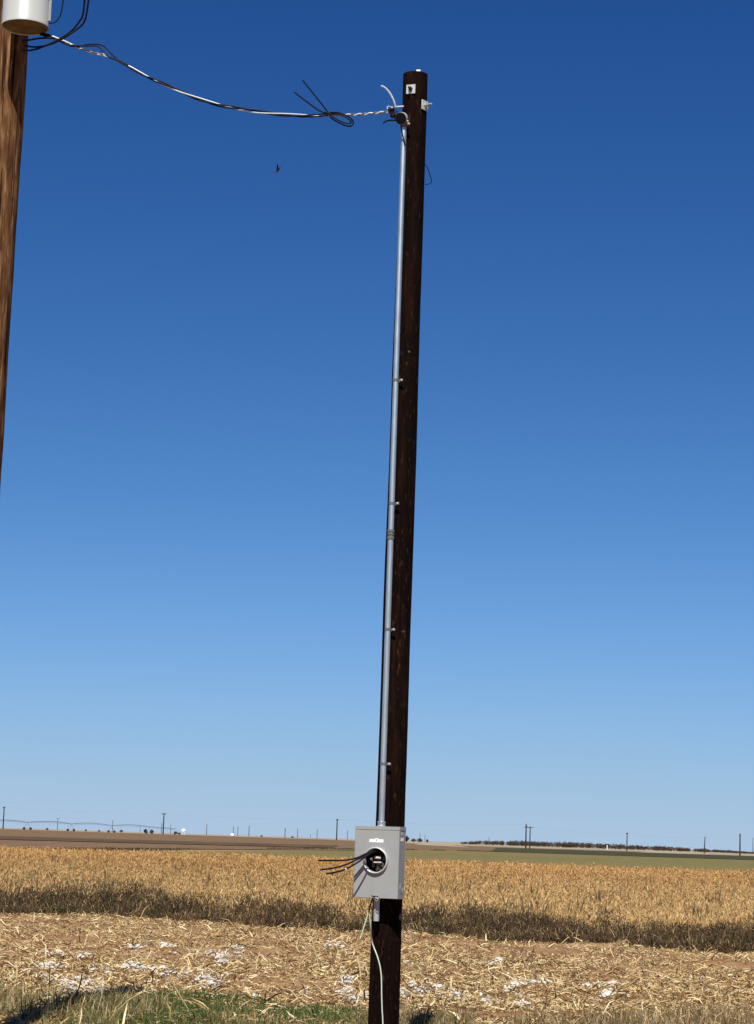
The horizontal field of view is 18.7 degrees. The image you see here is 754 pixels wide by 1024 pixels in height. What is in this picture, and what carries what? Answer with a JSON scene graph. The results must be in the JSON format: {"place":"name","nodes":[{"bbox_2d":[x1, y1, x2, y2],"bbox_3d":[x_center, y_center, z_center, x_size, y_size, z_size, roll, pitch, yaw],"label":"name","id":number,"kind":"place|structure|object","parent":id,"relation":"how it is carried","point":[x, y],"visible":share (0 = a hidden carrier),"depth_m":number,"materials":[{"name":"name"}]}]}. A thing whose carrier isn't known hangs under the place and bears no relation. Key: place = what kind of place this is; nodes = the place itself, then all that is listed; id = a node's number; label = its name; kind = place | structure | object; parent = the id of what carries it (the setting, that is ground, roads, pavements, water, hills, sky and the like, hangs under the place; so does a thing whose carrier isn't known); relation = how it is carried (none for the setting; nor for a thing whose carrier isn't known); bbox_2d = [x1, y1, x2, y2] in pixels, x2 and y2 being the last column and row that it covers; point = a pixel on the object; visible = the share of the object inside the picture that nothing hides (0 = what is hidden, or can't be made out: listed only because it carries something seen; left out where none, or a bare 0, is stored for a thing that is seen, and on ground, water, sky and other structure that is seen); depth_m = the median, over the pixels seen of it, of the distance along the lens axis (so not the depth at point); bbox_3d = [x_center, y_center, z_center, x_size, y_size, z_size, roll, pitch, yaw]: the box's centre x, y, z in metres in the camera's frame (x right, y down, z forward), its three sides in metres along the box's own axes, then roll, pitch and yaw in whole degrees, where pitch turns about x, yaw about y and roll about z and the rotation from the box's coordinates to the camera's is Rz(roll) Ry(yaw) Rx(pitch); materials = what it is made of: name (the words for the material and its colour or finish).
{"place":"outdoors","nodes":[
{"label":"outdoors","id":0,"kind":"place"},
{"bbox_2d":[0,836,336,847],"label":"weedy field","id":1,"kind":"structure","parent":0,"point":[142,841],"depth_m":405.39,"materials":[{"name":"plant"}]},
{"bbox_2d":[0,829,637,851],"bbox_3d":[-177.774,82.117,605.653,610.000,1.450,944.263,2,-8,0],"label":"brown field","id":2,"kind":"structure","parent":0,"point":[340,844],"depth_m":545.29,"materials":[{"name":"brown soil"}]},
{"bbox_2d":[5,848,651,873],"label":"dry verge","id":3,"kind":"structure","parent":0,"point":[201,850],"depth_m":256.20,"materials":[{"name":"brown plant"}]},
{"bbox_2d":[0,851,753,1023],"bbox_3d":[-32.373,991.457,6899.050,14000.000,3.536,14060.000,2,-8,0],"label":"ground","id":4,"kind":"structure","parent":0,"point":[739,964],"depth_m":31.43,"materials":[{"name":"brown soil"}]},
{"bbox_2d":[0,0,27,485],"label":"utility pole","id":5,"kind":"object","parent":4,"relation":"on","point":[13,65],"visible":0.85,"depth_m":17.45,"materials":[{"name":"brown wood"}]},
{"bbox_2d":[1,0,51,35],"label":"transformer","id":6,"kind":"object","parent":5,"relation":"attached to","point":[27,17],"visible":1,"depth_m":17.19,"materials":[{"name":"paint"}]},
{"bbox_2d":[22,37,53,41],"bbox_3d":[-2.580,-3.588,17.338,0.314,0.046,0.051,-3,-10,31],"label":"transformer lead","id":7,"kind":"object","parent":6,"relation":"attached to","point":[37,38],"visible":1,"depth_m":17.30,"materials":[{"name":"black rubber"}]},
{"bbox_2d":[39,33,54,39],"bbox_3d":[-2.587,-3.639,17.448,0.038,0.165,0.428,10,-11,-44],"label":"cable grip","id":8,"kind":"object","parent":6,"relation":"attached to","point":[45,35],"visible":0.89,"depth_m":17.35,"materials":[{"name":"metal"}]},
{"bbox_2d":[22,0,85,51],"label":"transformer lead","id":9,"kind":"object","parent":8,"relation":"attached to","point":[78,22],"visible":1,"depth_m":17.20,"materials":[{"name":"black rubber"}]},
{"bbox_2d":[24,0,88,47],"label":"transformer lead","id":10,"kind":"object","parent":6,"relation":"attached to","point":[67,35],"visible":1,"depth_m":17.18,"materials":[{"name":"black rubber"}]},
{"bbox_2d":[49,0,63,23],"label":"transformer lead","id":11,"kind":"object","parent":6,"relation":"attached to","point":[59,15],"visible":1,"depth_m":17.19,"materials":[{"name":"black rubber"}]},
{"bbox_2d":[47,968,49,1007],"bbox_3d":[-2.830,4.111,19.619,0.062,0.473,0.021,-6,-11,42],"label":"dry stem","id":12,"kind":"object","parent":4,"relation":"on","point":[49,986],"visible":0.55,"depth_m":19.61,"materials":[{"name":"brown plant"}]},
{"bbox_2d":[0,975,173,1023],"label":"dry grass","id":13,"kind":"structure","parent":4,"relation":"on","point":[55,1003],"depth_m":19.90,"materials":[{"name":"plant"}]},
{"bbox_2d":[10,820,173,833],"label":"irrigation pivot","id":14,"kind":"object","parent":4,"relation":"on","point":[114,831],"visible":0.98,"depth_m":1049.20,"materials":[{"name":"metal"}]},
{"bbox_2d":[116,992,142,1012],"bbox_3d":[-2.175,4.280,19.759,0.296,0.266,0.010,1,-8,8],"label":"dry stem","id":15,"kind":"object","parent":4,"relation":"on","point":[128,1000],"visible":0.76,"depth_m":19.76,"materials":[{"name":"beige plant"}]},
{"bbox_2d":[179,983,202,991],"bbox_3d":[-1.915,4.806,23.030,0.324,0.144,0.019,1,-8,8],"label":"broken stalk","id":16,"kind":"object","parent":4,"relation":"on","point":[191,986],"visible":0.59,"depth_m":23.02,"materials":[{"name":"beige plant"}]},
{"bbox_2d":[216,959,226,963],"bbox_3d":[-1.927,5.579,28.411,0.161,0.072,0.105,15,-25,-30],"label":"cotton lump","id":17,"kind":"object","parent":4,"relation":"on","point":[220,960],"visible":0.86,"depth_m":28.36,"materials":[{"name":"white plant"}]},
{"bbox_2d":[7,984,479,1023],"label":"green grass","id":18,"kind":"structure","parent":4,"relation":"on","point":[219,1017],"depth_m":19.74,"materials":[{"name":"green plant"}]},
{"bbox_2d":[64,846,495,851],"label":"field edge weeds","id":19,"kind":"object","parent":4,"relation":"on","point":[151,849],"visible":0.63,"depth_m":226.89,"materials":[{"name":"green plant"}]},
{"bbox_2d":[311,938,318,968],"bbox_3d":[-0.749,5.404,27.871,0.132,0.427,0.015,3,-8,-9],"label":"broken stalk","id":20,"kind":"object","parent":4,"relation":"on","point":[315,952],"visible":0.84,"depth_m":27.87,"materials":[{"name":"beige plant"}]},
{"bbox_2d":[22,941,620,1007],"bbox_3d":[-0.805,5.693,28.687,7.177,0.180,14.169,2,-8,0],"label":"cotton fluff","id":21,"kind":"object","parent":4,"relation":"on","point":[347,990],"visible":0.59,"depth_m":25.36,"materials":[{"name":"white plant"}]},
{"bbox_2d":[356,956,360,976],"bbox_3d":[-0.209,5.340,26.798,0.023,0.271,0.109,8,-10,-36],"label":"broken stalk","id":22,"kind":"object","parent":4,"relation":"on","point":[359,966],"visible":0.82,"depth_m":26.80,"materials":[{"name":"beige plant"}]},
{"bbox_2d":[0,879,753,953],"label":"weed strip","id":23,"kind":"object","parent":4,"relation":"on","point":[723,938],"visible":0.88,"depth_m":41.03,"materials":[{"name":"brown plant"}]},
{"bbox_2d":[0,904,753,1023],"bbox_3d":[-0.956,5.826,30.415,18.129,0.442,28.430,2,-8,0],"label":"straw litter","id":24,"kind":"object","parent":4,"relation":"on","point":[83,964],"visible":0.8,"depth_m":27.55,"materials":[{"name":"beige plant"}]},
{"bbox_2d":[527,979,539,983],"bbox_3d":[1.750,5.250,25.509,0.148,0.077,0.088,8,-10,-37],"label":"cotton lump","id":25,"kind":"object","parent":24,"relation":"on","point":[530,981],"visible":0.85,"depth_m":25.48,"materials":[{"name":"white plant"}]},
{"bbox_2d":[604,990,612,996],"bbox_3d":[2.483,5.185,24.597,0.093,0.060,0.199,-4,4,23],"label":"cotton lump","id":26,"kind":"object","parent":24,"relation":"on","point":[608,992],"visible":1,"depth_m":24.59,"materials":[{"name":"white plant"}]},
{"bbox_2d":[0,844,753,932],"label":"golden crop","id":27,"kind":"object","parent":4,"relation":"on","point":[639,904],"visible":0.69,"depth_m":69.94,"materials":[{"name":"beige plant"}]},
{"bbox_2d":[368,69,431,1023],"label":"utility pole","id":28,"kind":"object","parent":4,"relation":"on","point":[386,928],"visible":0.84,"depth_m":16.05,"materials":[{"name":"brown wood"}]},
{"bbox_2d":[353,821,405,920],"bbox_3d":[0.013,2.455,15.640,0.328,0.677,0.146,-1,-9,21],"label":"meter box","id":29,"kind":"object","parent":28,"relation":"attached to","point":[378,876],"visible":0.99,"depth_m":15.61,"materials":[{"name":"grey metal"}]},
{"bbox_2d":[318,849,377,860],"bbox_3d":[-0.186,2.329,15.556,0.445,0.105,0.034,5,-9,-21],"label":"wire tail","id":30,"kind":"object","parent":29,"relation":"attached to","point":[351,858],"visible":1,"depth_m":15.56},
{"bbox_2d":[326,851,374,874],"bbox_3d":[-0.163,2.376,15.497,0.407,0.180,0.040,7,-10,-33],"label":"wire tail","id":31,"kind":"object","parent":29,"relation":"attached to","point":[360,860],"visible":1,"depth_m":15.49},
{"bbox_2d":[320,849,380,870],"bbox_3d":[-0.174,2.364,15.545,0.448,0.160,0.037,5,-9,-22],"label":"wire tail","id":32,"kind":"object","parent":29,"relation":"attached to","point":[346,863],"visible":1,"depth_m":15.53},
{"bbox_2d":[360,898,383,1023],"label":"ground wire","id":33,"kind":"object","parent":29,"relation":"hanging from","point":[375,952],"visible":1,"depth_m":15.59,"materials":[{"name":"white metal"}]},
{"bbox_2d":[379,112,409,820],"bbox_3d":[0.107,-0.365,16.086,0.106,5.069,0.095,6,-9,-29],"label":"conduit riser","id":34,"kind":"object","parent":28,"relation":"attached to","point":[402,117],"visible":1,"depth_m":16.06,"materials":[{"name":"metal"}]},
{"bbox_2d":[383,119,398,123],"bbox_3d":[0.100,-2.792,16.341,0.138,0.061,0.018,8,-10,-37],"label":"wire tail","id":35,"kind":"object","parent":34,"relation":"attached to","point":[391,120],"visible":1,"depth_m":16.34},
{"bbox_2d":[400,122,405,145],"bbox_3d":[0.185,-2.709,16.400,0.018,0.160,0.066,-4,-10,33],"label":"wire tail","id":36,"kind":"object","parent":34,"relation":"attached to","point":[402,133],"visible":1,"depth_m":16.40},
{"bbox_2d":[387,106,403,118],"bbox_3d":[0.146,-2.887,16.492,0.148,0.132,0.066,6,-9,-29],"label":"dead end bracket","id":37,"kind":"object","parent":28,"relation":"attached to","point":[391,111],"visible":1,"depth_m":16.46,"materials":[{"name":"metal"}]},
{"bbox_2d":[52,36,388,126],"bbox_3d":[-1.202,-3.204,16.840,2.666,0.836,0.182,-1,-9,16],"label":"service drop","id":38,"kind":"object","parent":37,"relation":"attached to","point":[329,114],"visible":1,"depth_m":16.80,"materials":[{"name":"metal"}]},
{"bbox_2d":[381,85,395,106],"bbox_3d":[0.084,-2.995,16.465,0.127,0.146,0.022,6,-9,-25],"label":"wire tail","id":39,"kind":"object","parent":37,"relation":"attached to","point":[384,87],"visible":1,"depth_m":16.46},
{"bbox_2d":[408,980,416,986],"bbox_3d":[0.391,5.163,24.999,0.088,0.091,0.096,-2,-9,22],"label":"cotton lump","id":40,"kind":"object","parent":4,"relation":"on","point":[412,982],"visible":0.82,"depth_m":24.98,"materials":[{"name":"white plant"}]},
{"bbox_2d":[510,981,518,986],"bbox_3d":[1.527,5.236,25.332,0.090,0.073,0.152,-9,6,-25],"label":"cotton lump","id":41,"kind":"object","parent":4,"relation":"on","point":[514,982],"visible":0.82,"depth_m":25.32,"materials":[{"name":"white plant"}]},
{"bbox_2d":[399,998,753,1023],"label":"dry weeds","id":42,"kind":"object","parent":4,"relation":"on","point":[555,1018],"visible":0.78,"depth_m":20.07,"materials":[{"name":"beige plant"}]},
{"bbox_2d":[549,996,753,1023],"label":"dry grass","id":43,"kind":"structure","parent":4,"relation":"on","point":[636,1016],"depth_m":20.97,"materials":[{"name":"beige plant"}]},
{"bbox_2d":[0,827,753,855],"bbox_3d":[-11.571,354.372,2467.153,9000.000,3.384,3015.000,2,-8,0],"label":"trees","id":44,"kind":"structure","parent":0,"point":[434,843],"depth_m":1144.59,"materials":[{"name":"green plant"}]},
{"bbox_2d":[460,840,753,853],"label":"shrub line","id":45,"kind":"object","parent":44,"relation":"on","point":[570,844],"visible":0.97,"depth_m":1153.72,"materials":[{"name":"green plant"}]},
{"bbox_2d":[0,0,753,851],"label":"sky","id":46,"kind":"structure","parent":0,"point":[195,470],"materials":[{"name":"blue"}]},
{"bbox_2d":[62,850,753,874],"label":"olive field","id":47,"kind":"structure","parent":0,"point":[580,860],"depth_m":264.64,"materials":[{"name":"green plant"}]},
{"bbox_2d":[525,824,527,848],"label":"utility pole","id":48,"kind":"object","parent":47,"relation":"on","point":[526,826],"visible":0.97,"depth_m":990.30,"materials":[{"name":"wood"}]},
{"bbox_2d":[528,826,532,848],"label":"utility pole","id":49,"kind":"object","parent":47,"relation":"on","point":[530,827],"visible":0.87,"depth_m":1000.27,"materials":[{"name":"wood"}]},
{"bbox_2d":[739,834,740,855],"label":"utility pole","id":50,"kind":"object","parent":47,"relation":"on","point":[739,844],"visible":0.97,"depth_m":920.79,"materials":[{"name":"wood"}]},
{"bbox_2d":[492,848,753,859],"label":"green field","id":51,"kind":"structure","parent":0,"point":[623,853],"depth_m":700.06,"materials":[{"name":"green plant"}]}
]}

